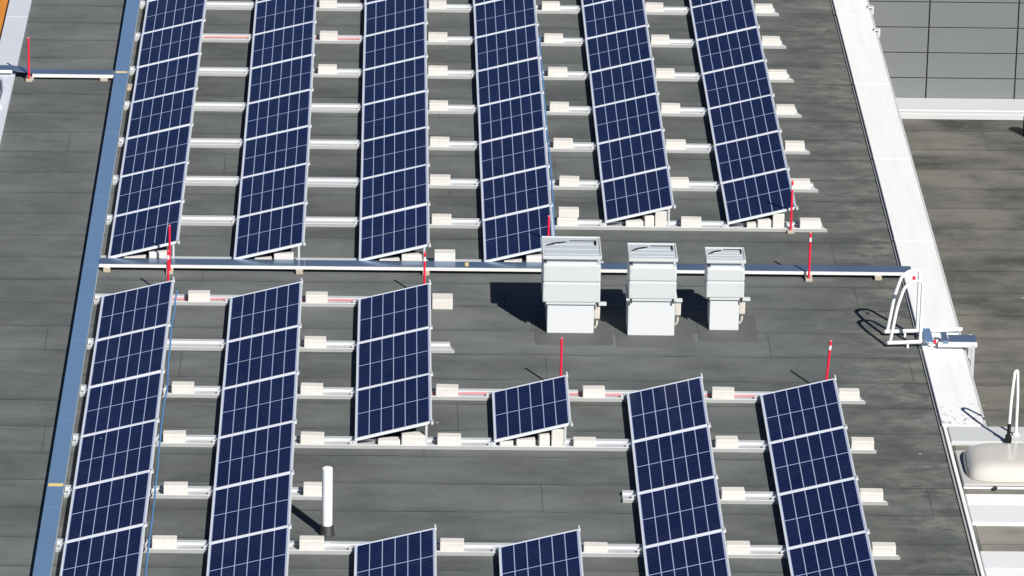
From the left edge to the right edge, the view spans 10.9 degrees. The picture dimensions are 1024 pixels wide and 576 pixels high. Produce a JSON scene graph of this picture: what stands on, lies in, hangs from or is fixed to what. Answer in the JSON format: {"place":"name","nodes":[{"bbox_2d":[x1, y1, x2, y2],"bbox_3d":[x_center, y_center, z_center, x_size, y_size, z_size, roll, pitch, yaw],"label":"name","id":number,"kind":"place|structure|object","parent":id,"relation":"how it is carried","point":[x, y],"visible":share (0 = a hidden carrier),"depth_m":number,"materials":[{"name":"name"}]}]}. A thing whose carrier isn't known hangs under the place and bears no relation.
{"place":"outdoors","nodes":[
{"label":"outdoors","id":0,"kind":"place"},
{"bbox_3d":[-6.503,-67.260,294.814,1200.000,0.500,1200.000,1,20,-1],"label":"ground","id":1,"kind":"structure","parent":0,"visible":0},
{"bbox_2d":[0,0,981,575],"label":"roof","id":2,"kind":"structure","parent":1,"relation":"on","point":[52,142],"depth_m":75.05,"materials":[{"name":"grey"}]},
{"bbox_2d":[0,0,31,143],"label":"roof edge coping","id":3,"kind":"object","parent":2,"relation":"on","point":[14,28],"visible":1,"depth_m":86.44,"materials":[{"name":"metal"}]},
{"bbox_2d":[0,65,113,81],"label":"cable tray","id":4,"kind":"object","parent":2,"relation":"on","point":[103,75],"visible":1,"depth_m":84.80,"materials":[{"name":"metal"}]},
{"bbox_2d":[32,0,139,575],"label":"cable tray","id":5,"kind":"object","parent":2,"relation":"on","point":[46,545],"visible":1,"depth_m":74.86,"materials":[{"name":"metal"}]},
{"bbox_2d":[64,485,321,499],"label":"mounting rail","id":6,"kind":"object","parent":2,"relation":"on","point":[200,492],"visible":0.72,"depth_m":68.65,"materials":[{"name":"metal"}]},
{"bbox_2d":[73,419,157,487],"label":"solar panel","id":7,"kind":"object","parent":6,"relation":"on","point":[116,453],"visible":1,"depth_m":69.37,"materials":[{"name":"glass"}]},
{"bbox_2d":[163,482,187,493],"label":"ballast block","id":8,"kind":"object","parent":6,"relation":"on","point":[175,487],"depth_m":68.63,"materials":[{"name":"concrete"}]},
{"bbox_2d":[213,421,294,489],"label":"solar panel","id":9,"kind":"object","parent":6,"relation":"on","point":[256,454],"visible":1,"depth_m":69.41,"materials":[{"name":"glass"}]},
{"bbox_2d":[94,293,431,307],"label":"mounting rail","id":10,"kind":"object","parent":2,"relation":"on","point":[225,302],"visible":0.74,"depth_m":75.34,"materials":[{"name":"metal"}]},
{"bbox_2d":[87,338,454,352],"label":"mounting rail","id":11,"kind":"object","parent":2,"relation":"on","point":[220,345],"visible":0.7,"depth_m":73.76,"materials":[{"name":"metal"}]},
{"bbox_2d":[95,276,174,340],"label":"solar panel","id":12,"kind":"object","parent":11,"relation":"on","point":[135,309],"visible":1,"depth_m":74.39,"materials":[{"name":"glass"}]},
{"bbox_2d":[144,290,177,575],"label":"blue cable","id":13,"kind":"object","parent":12,"relation":"attached to","point":[160,436],"visible":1,"depth_m":70.11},
{"bbox_2d":[226,278,302,341],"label":"solar panel","id":14,"kind":"object","parent":11,"relation":"on","point":[265,311],"visible":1,"depth_m":74.42,"materials":[{"name":"glass"}]},
{"bbox_2d":[357,279,432,342],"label":"solar panel","id":15,"kind":"object","parent":11,"relation":"on","point":[395,312],"visible":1,"depth_m":74.46,"materials":[{"name":"glass"}]},
{"bbox_2d":[319,466,334,537],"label":"vent pipe","id":16,"kind":"object","parent":2,"relation":"on","point":[326,528],"visible":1,"depth_m":67.40,"materials":[{"name":"white paint"}]},
{"bbox_2d":[101,244,603,262],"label":"mounting rail","id":17,"kind":"object","parent":2,"relation":"on","point":[295,258],"visible":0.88,"depth_m":77.03,"materials":[{"name":"metal"}]},
{"bbox_2d":[108,201,182,257],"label":"solar panel","id":18,"kind":"object","parent":17,"relation":"on","point":[139,231],"visible":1,"depth_m":77.51,"materials":[{"name":"glass"}]},
{"bbox_2d":[233,203,305,258],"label":"solar panel","id":19,"kind":"object","parent":17,"relation":"on","point":[270,231],"visible":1,"depth_m":77.54,"materials":[{"name":"glass"}]},
{"bbox_2d":[359,204,430,259],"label":"solar panel","id":20,"kind":"object","parent":17,"relation":"on","point":[395,232],"visible":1,"depth_m":77.58,"materials":[{"name":"glass"}]},
{"bbox_2d":[483,205,553,261],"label":"solar panel","id":21,"kind":"object","parent":17,"relation":"on","point":[513,235],"visible":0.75,"depth_m":77.68,"materials":[{"name":"glass"}]},
{"bbox_2d":[432,293,452,309],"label":"ballast block","id":22,"kind":"object","parent":2,"relation":"on","point":[442,300],"depth_m":75.31,"materials":[{"name":"concrete"}]},
{"bbox_2d":[140,0,778,15],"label":"mounting rail","id":23,"kind":"object","parent":2,"relation":"on","point":[452,8],"visible":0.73,"depth_m":88.64,"materials":[{"name":"metal"}]},
{"bbox_2d":[135,33,785,48],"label":"mounting rail","id":24,"kind":"object","parent":2,"relation":"on","point":[580,42],"visible":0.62,"depth_m":86.97,"materials":[{"name":"metal"}]},
{"bbox_2d":[142,0,206,33],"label":"solar panel","id":25,"kind":"object","parent":24,"relation":"on","point":[161,14],"visible":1,"depth_m":87.41,"materials":[{"name":"glass"}]},
{"bbox_2d":[253,0,316,34],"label":"solar panel","id":26,"kind":"object","parent":24,"relation":"on","point":[270,15],"visible":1,"depth_m":87.50,"materials":[{"name":"glass"}]},
{"bbox_2d":[364,0,427,35],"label":"solar panel","id":27,"kind":"object","parent":24,"relation":"on","point":[381,16],"visible":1,"depth_m":87.56,"materials":[{"name":"glass"}]},
{"bbox_2d":[473,0,538,37],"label":"solar panel","id":28,"kind":"object","parent":24,"relation":"on","point":[496,16],"visible":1,"depth_m":87.62,"materials":[{"name":"glass"}]},
{"bbox_2d":[582,0,649,38],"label":"solar panel","id":29,"kind":"object","parent":24,"relation":"on","point":[606,17],"visible":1,"depth_m":87.69,"materials":[{"name":"glass"}]},
{"bbox_2d":[690,0,759,39],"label":"solar panel","id":30,"kind":"object","parent":24,"relation":"on","point":[719,18],"visible":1,"depth_m":87.73,"materials":[{"name":"glass"}]},
{"bbox_2d":[129,66,793,82],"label":"mounting rail","id":31,"kind":"object","parent":2,"relation":"on","point":[451,74],"visible":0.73,"depth_m":85.30,"materials":[{"name":"metal"}]},
{"bbox_2d":[137,20,203,66],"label":"solar panel","id":32,"kind":"object","parent":31,"relation":"on","point":[170,43],"visible":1,"depth_m":85.88,"materials":[{"name":"glass"}]},
{"bbox_2d":[250,21,314,68],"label":"solar panel","id":33,"kind":"object","parent":31,"relation":"on","point":[283,44],"visible":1,"depth_m":85.93,"materials":[{"name":"glass"}]},
{"bbox_2d":[363,22,427,69],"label":"solar panel","id":34,"kind":"object","parent":31,"relation":"on","point":[395,46],"visible":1,"depth_m":85.97,"materials":[{"name":"glass"}]},
{"bbox_2d":[475,24,540,70],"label":"solar panel","id":35,"kind":"object","parent":31,"relation":"on","point":[507,47],"visible":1,"depth_m":86.01,"materials":[{"name":"glass"}]},
{"bbox_2d":[585,25,653,72],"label":"solar panel","id":36,"kind":"object","parent":31,"relation":"on","point":[619,48],"visible":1,"depth_m":86.06,"materials":[{"name":"glass"}]},
{"bbox_2d":[696,27,766,73],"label":"solar panel","id":37,"kind":"object","parent":31,"relation":"on","point":[730,50],"visible":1,"depth_m":86.10,"materials":[{"name":"glass"}]},
{"bbox_2d":[124,101,801,117],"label":"mounting rail","id":38,"kind":"object","parent":2,"relation":"on","point":[452,109],"visible":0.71,"depth_m":83.64,"materials":[{"name":"metal"}]},
{"bbox_2d":[132,53,200,101],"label":"solar panel","id":39,"kind":"object","parent":38,"relation":"on","point":[167,77],"visible":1,"depth_m":84.22,"materials":[{"name":"glass"}]},
{"bbox_2d":[247,55,313,103],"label":"solar panel","id":40,"kind":"object","parent":38,"relation":"on","point":[282,78],"visible":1,"depth_m":84.26,"materials":[{"name":"glass"}]},
{"bbox_2d":[362,56,428,104],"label":"solar panel","id":41,"kind":"object","parent":38,"relation":"on","point":[395,80],"visible":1,"depth_m":84.29,"materials":[{"name":"glass"}]},
{"bbox_2d":[476,57,543,105],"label":"solar panel","id":42,"kind":"object","parent":38,"relation":"on","point":[508,81],"visible":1,"depth_m":84.35,"materials":[{"name":"glass"}]},
{"bbox_2d":[589,59,659,106],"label":"solar panel","id":43,"kind":"object","parent":38,"relation":"on","point":[623,82],"visible":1,"depth_m":84.39,"materials":[{"name":"glass"}]},
{"bbox_2d":[702,60,774,108],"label":"solar panel","id":44,"kind":"object","parent":38,"relation":"on","point":[731,85],"visible":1,"depth_m":84.44,"materials":[{"name":"glass"}]},
{"bbox_2d":[118,137,809,153],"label":"mounting rail","id":45,"kind":"object","parent":2,"relation":"on","point":[356,144],"visible":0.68,"depth_m":81.97,"materials":[{"name":"metal"}]},
{"bbox_2d":[126,88,195,138],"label":"solar panel","id":46,"kind":"object","parent":45,"relation":"on","point":[162,113],"visible":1,"depth_m":82.54,"materials":[{"name":"glass"}]},
{"bbox_2d":[244,89,311,139],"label":"solar panel","id":47,"kind":"object","parent":45,"relation":"on","point":[278,114],"visible":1,"depth_m":82.58,"materials":[{"name":"glass"}]},
{"bbox_2d":[361,91,428,141],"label":"solar panel","id":48,"kind":"object","parent":45,"relation":"on","point":[396,115],"visible":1,"depth_m":82.64,"materials":[{"name":"glass"}]},
{"bbox_2d":[478,92,546,142],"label":"solar panel","id":49,"kind":"object","parent":45,"relation":"on","point":[511,117],"visible":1,"depth_m":82.67,"materials":[{"name":"glass"}]},
{"bbox_2d":[593,93,664,143],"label":"solar panel","id":50,"kind":"object","parent":45,"relation":"on","point":[627,118],"visible":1,"depth_m":82.72,"materials":[{"name":"glass"}]},
{"bbox_2d":[708,94,781,144],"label":"solar panel","id":51,"kind":"object","parent":45,"relation":"on","point":[743,119],"visible":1,"depth_m":82.76,"materials":[{"name":"glass"}]},
{"bbox_2d":[112,175,817,192],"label":"mounting rail","id":52,"kind":"object","parent":2,"relation":"on","point":[355,182],"visible":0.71,"depth_m":80.30,"materials":[{"name":"metal"}]},
{"bbox_2d":[120,125,191,176],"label":"solar panel","id":53,"kind":"object","parent":52,"relation":"on","point":[155,150],"visible":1,"depth_m":80.87,"materials":[{"name":"glass"}]},
{"bbox_2d":[241,126,310,177],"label":"solar panel","id":54,"kind":"object","parent":52,"relation":"on","point":[276,151],"visible":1,"depth_m":80.92,"materials":[{"name":"glass"}]},
{"bbox_2d":[361,127,429,178],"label":"solar panel","id":55,"kind":"object","parent":52,"relation":"on","point":[394,152],"visible":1,"depth_m":80.97,"materials":[{"name":"glass"}]},
{"bbox_2d":[479,128,549,180],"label":"solar panel","id":56,"kind":"object","parent":52,"relation":"on","point":[513,154],"visible":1,"depth_m":81.00,"materials":[{"name":"glass"}]},
{"bbox_2d":[597,129,669,181],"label":"solar panel","id":57,"kind":"object","parent":52,"relation":"on","point":[632,155],"visible":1,"depth_m":81.05,"materials":[{"name":"glass"}]},
{"bbox_2d":[714,131,789,184],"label":"solar panel","id":58,"kind":"object","parent":52,"relation":"on","point":[750,156],"visible":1,"depth_m":81.09,"materials":[{"name":"glass"}]},
{"bbox_2d":[106,209,826,231],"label":"mounting rail","id":59,"kind":"object","parent":2,"relation":"on","point":[466,223],"visible":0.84,"depth_m":78.63,"materials":[{"name":"metal"}]},
{"bbox_2d":[114,161,187,215],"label":"solar panel","id":60,"kind":"object","parent":59,"relation":"on","point":[152,188],"visible":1,"depth_m":79.20,"materials":[{"name":"glass"}]},
{"bbox_2d":[237,163,307,217],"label":"solar panel","id":61,"kind":"object","parent":59,"relation":"on","point":[272,190],"visible":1,"depth_m":79.25,"materials":[{"name":"glass"}]},
{"bbox_2d":[360,164,429,218],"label":"solar panel","id":62,"kind":"object","parent":59,"relation":"on","point":[394,191],"visible":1,"depth_m":79.28,"materials":[{"name":"glass"}]},
{"bbox_2d":[481,166,552,221],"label":"solar panel","id":63,"kind":"object","parent":59,"relation":"on","point":[522,191],"visible":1,"depth_m":79.33,"materials":[{"name":"glass"}]},
{"bbox_2d":[601,167,675,222],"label":"solar panel","id":64,"kind":"object","parent":59,"relation":"on","point":[635,195],"visible":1,"depth_m":79.34,"materials":[{"name":"glass"}]},
{"bbox_2d":[721,169,798,224],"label":"solar panel","id":65,"kind":"object","parent":59,"relation":"on","point":[756,196],"visible":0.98,"depth_m":79.40,"materials":[{"name":"glass"}]},
{"bbox_2d":[80,385,865,403],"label":"mounting rail","id":66,"kind":"object","parent":2,"relation":"on","point":[328,392],"visible":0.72,"depth_m":72.12,"materials":[{"name":"metal"}]},
{"bbox_2d":[88,324,168,387],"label":"solar panel","id":67,"kind":"object","parent":66,"relation":"on","point":[129,355],"visible":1,"depth_m":72.70,"materials":[{"name":"glass"}]},
{"bbox_2d":[222,326,299,388],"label":"solar panel","id":68,"kind":"object","parent":66,"relation":"on","point":[273,354],"visible":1,"depth_m":72.74,"materials":[{"name":"glass"}]},
{"bbox_2d":[356,327,432,389],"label":"solar panel","id":69,"kind":"object","parent":66,"relation":"on","point":[393,358],"visible":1,"depth_m":72.80,"materials":[{"name":"glass"}]},
{"bbox_2d":[72,425,876,453],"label":"mounting rail","id":70,"kind":"object","parent":2,"relation":"on","point":[476,443],"visible":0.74,"depth_m":70.42,"materials":[{"name":"metal"}]},
{"bbox_2d":[81,372,163,436],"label":"solar panel","id":71,"kind":"object","parent":70,"relation":"on","point":[122,403],"visible":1,"depth_m":71.04,"materials":[{"name":"glass"}]},
{"bbox_2d":[218,373,297,437],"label":"solar panel","id":72,"kind":"object","parent":70,"relation":"on","point":[260,404],"visible":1,"depth_m":71.08,"materials":[{"name":"glass"}]},
{"bbox_2d":[355,373,433,440],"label":"solar panel","id":73,"kind":"object","parent":70,"relation":"on","point":[392,407],"visible":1,"depth_m":71.09,"materials":[{"name":"glass"}]},
{"bbox_2d":[402,431,424,444],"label":"ballast block","id":74,"kind":"object","parent":70,"relation":"on","point":[412,438],"depth_m":70.38,"materials":[{"name":"concrete"}]},
{"bbox_2d":[492,371,572,441],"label":"solar panel","id":75,"kind":"object","parent":70,"relation":"on","point":[531,408],"visible":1,"depth_m":71.14,"materials":[{"name":"glass"}]},
{"bbox_2d":[627,373,710,441],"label":"solar panel","id":76,"kind":"object","parent":70,"relation":"on","point":[669,408],"visible":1,"depth_m":71.21,"materials":[{"name":"glass"}]},
{"bbox_2d":[760,375,847,442],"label":"solar panel","id":77,"kind":"object","parent":70,"relation":"on","point":[802,410],"visible":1,"depth_m":71.26,"materials":[{"name":"glass"}]},
{"bbox_2d":[55,539,899,559],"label":"mounting rail","id":78,"kind":"object","parent":2,"relation":"on","point":[492,549],"visible":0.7,"depth_m":67.12,"materials":[{"name":"metal"}]},
{"bbox_2d":[59,525,145,575],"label":"solar panel","id":79,"kind":"object","parent":78,"relation":"on","point":[117,553],"visible":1,"depth_m":66.23,"materials":[{"name":"glass"}]},
{"bbox_2d":[65,471,151,541],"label":"solar panel","id":80,"kind":"object","parent":78,"relation":"on","point":[112,505],"visible":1,"depth_m":67.69,"materials":[{"name":"glass"}]},
{"bbox_2d":[152,535,176,547],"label":"ballast block","id":81,"kind":"object","parent":78,"relation":"on","point":[164,541],"depth_m":66.96,"materials":[{"name":"concrete"}]},
{"bbox_2d":[206,526,289,575],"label":"solar panel","id":82,"kind":"object","parent":78,"relation":"on","point":[265,553],"visible":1,"depth_m":66.30,"materials":[{"name":"glass"}]},
{"bbox_2d":[209,473,292,543],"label":"solar panel","id":83,"kind":"object","parent":78,"relation":"on","point":[251,507],"visible":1,"depth_m":67.74,"materials":[{"name":"glass"}]},
{"bbox_2d":[299,535,323,549],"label":"ballast block","id":84,"kind":"object","parent":78,"relation":"on","point":[311,542],"depth_m":67.00,"materials":[{"name":"concrete"}]},
{"bbox_2d":[354,524,436,575],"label":"solar panel","id":85,"kind":"object","parent":78,"relation":"on","point":[412,554],"visible":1,"depth_m":66.37,"materials":[{"name":"glass"}]},
{"bbox_2d":[440,538,463,550],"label":"ballast block","id":86,"kind":"object","parent":78,"relation":"on","point":[451,544],"depth_m":67.05,"materials":[{"name":"concrete"}]},
{"bbox_2d":[498,525,583,575],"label":"solar panel","id":87,"kind":"object","parent":78,"relation":"on","point":[558,554],"visible":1,"depth_m":66.43,"materials":[{"name":"glass"}]},
{"bbox_2d":[637,477,725,547],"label":"solar panel","id":88,"kind":"object","parent":78,"relation":"on","point":[680,511],"visible":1,"depth_m":67.87,"materials":[{"name":"glass"}]},
{"bbox_2d":[643,530,730,575],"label":"solar panel","id":89,"kind":"object","parent":78,"relation":"on","point":[704,555],"visible":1,"depth_m":66.49,"materials":[{"name":"glass"}]},
{"bbox_2d":[777,478,869,548],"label":"solar panel","id":90,"kind":"object","parent":78,"relation":"on","point":[811,515],"visible":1,"depth_m":67.92,"materials":[{"name":"glass"}]},
{"bbox_2d":[786,531,876,575],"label":"solar panel","id":91,"kind":"object","parent":78,"relation":"on","point":[850,555],"visible":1,"depth_m":66.55,"materials":[{"name":"glass"}]},
{"bbox_2d":[871,542,895,554],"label":"ballast block","id":92,"kind":"object","parent":78,"relation":"on","point":[883,548],"depth_m":67.19,"materials":[{"name":"concrete"}]},
{"bbox_2d":[99,258,915,280],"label":"cable tray","id":93,"kind":"object","parent":2,"relation":"on","point":[299,266],"visible":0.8,"depth_m":76.72,"materials":[{"name":"metal"}]},
{"bbox_2d":[534,236,612,344],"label":"roof fan","id":94,"kind":"object","parent":2,"relation":"on","point":[572,314],"visible":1,"depth_m":74.33},
{"bbox_2d":[614,243,693,347],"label":"roof fan","id":95,"kind":"object","parent":2,"relation":"on","point":[653,305],"visible":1,"depth_m":74.32},
{"bbox_2d":[695,247,758,341],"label":"roof fan","id":96,"kind":"object","parent":2,"relation":"on","point":[723,320],"visible":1,"depth_m":74.56},
{"bbox_2d":[622,490,887,505],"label":"mounting rail","id":97,"kind":"object","parent":2,"relation":"on","point":[751,497],"visible":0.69,"depth_m":68.82,"materials":[{"name":"metal"}]},
{"bbox_2d":[632,426,717,493],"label":"solar panel","id":98,"kind":"object","parent":97,"relation":"on","point":[674,459],"visible":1,"depth_m":69.54,"materials":[{"name":"glass"}]},
{"bbox_2d":[768,427,858,494],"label":"solar panel","id":99,"kind":"object","parent":97,"relation":"on","point":[812,460],"visible":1,"depth_m":69.58,"materials":[{"name":"glass"}]},
{"bbox_2d":[830,0,986,575],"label":"parapet coping","id":100,"kind":"object","parent":2,"relation":"on","point":[952,388],"visible":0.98,"depth_m":79.32,"materials":[{"name":"metal"}]},
{"bbox_2d":[943,426,984,575],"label":"edge trim","id":101,"kind":"structure","parent":2,"relation":"on","point":[966,512],"depth_m":68.86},
{"bbox_2d":[902,119,1023,426],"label":"roof","id":102,"kind":"structure","parent":1,"relation":"on","point":[970,174],"depth_m":86.36,"materials":[{"name":"concrete"}]},
{"bbox_2d":[885,269,976,375],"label":"step over ladder","id":103,"kind":"object","parent":102,"relation":"on","point":[969,341],"visible":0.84,"depth_m":74.18,"materials":[{"name":"metal"}]},
{"bbox_2d":[869,0,1023,119],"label":"clad wall","id":104,"kind":"structure","parent":102,"relation":"on","point":[954,59],"depth_m":92.05,"materials":[{"name":"metal"}]},
{"bbox_2d":[954,445,1023,551],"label":"annex roof","id":105,"kind":"structure","parent":1,"relation":"on","point":[1001,538],"depth_m":68.01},
{"bbox_2d":[942,426,1023,445],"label":"cross coping","id":106,"kind":"object","parent":105,"relation":"on","point":[967,435],"visible":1,"depth_m":71.07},
{"bbox_2d":[1005,369,1018,442],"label":"hoop handrail","id":107,"kind":"object","parent":106,"relation":"on","point":[1008,437],"visible":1,"depth_m":70.77,"materials":[{"name":"metal"}]},
{"bbox_2d":[955,443,1023,489],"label":"skylight dome","id":108,"kind":"structure","parent":105,"relation":"on","point":[993,466],"depth_m":69.55,"materials":[{"name":"plastic"}]},
{"bbox_2d":[965,494,1023,525],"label":"roof curb","id":109,"kind":"structure","parent":105,"relation":"on","point":[995,509],"depth_m":68.67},
{"bbox_2d":[980,551,1023,575],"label":"roof curb","id":110,"kind":"structure","parent":105,"relation":"on","point":[1002,563],"depth_m":67.02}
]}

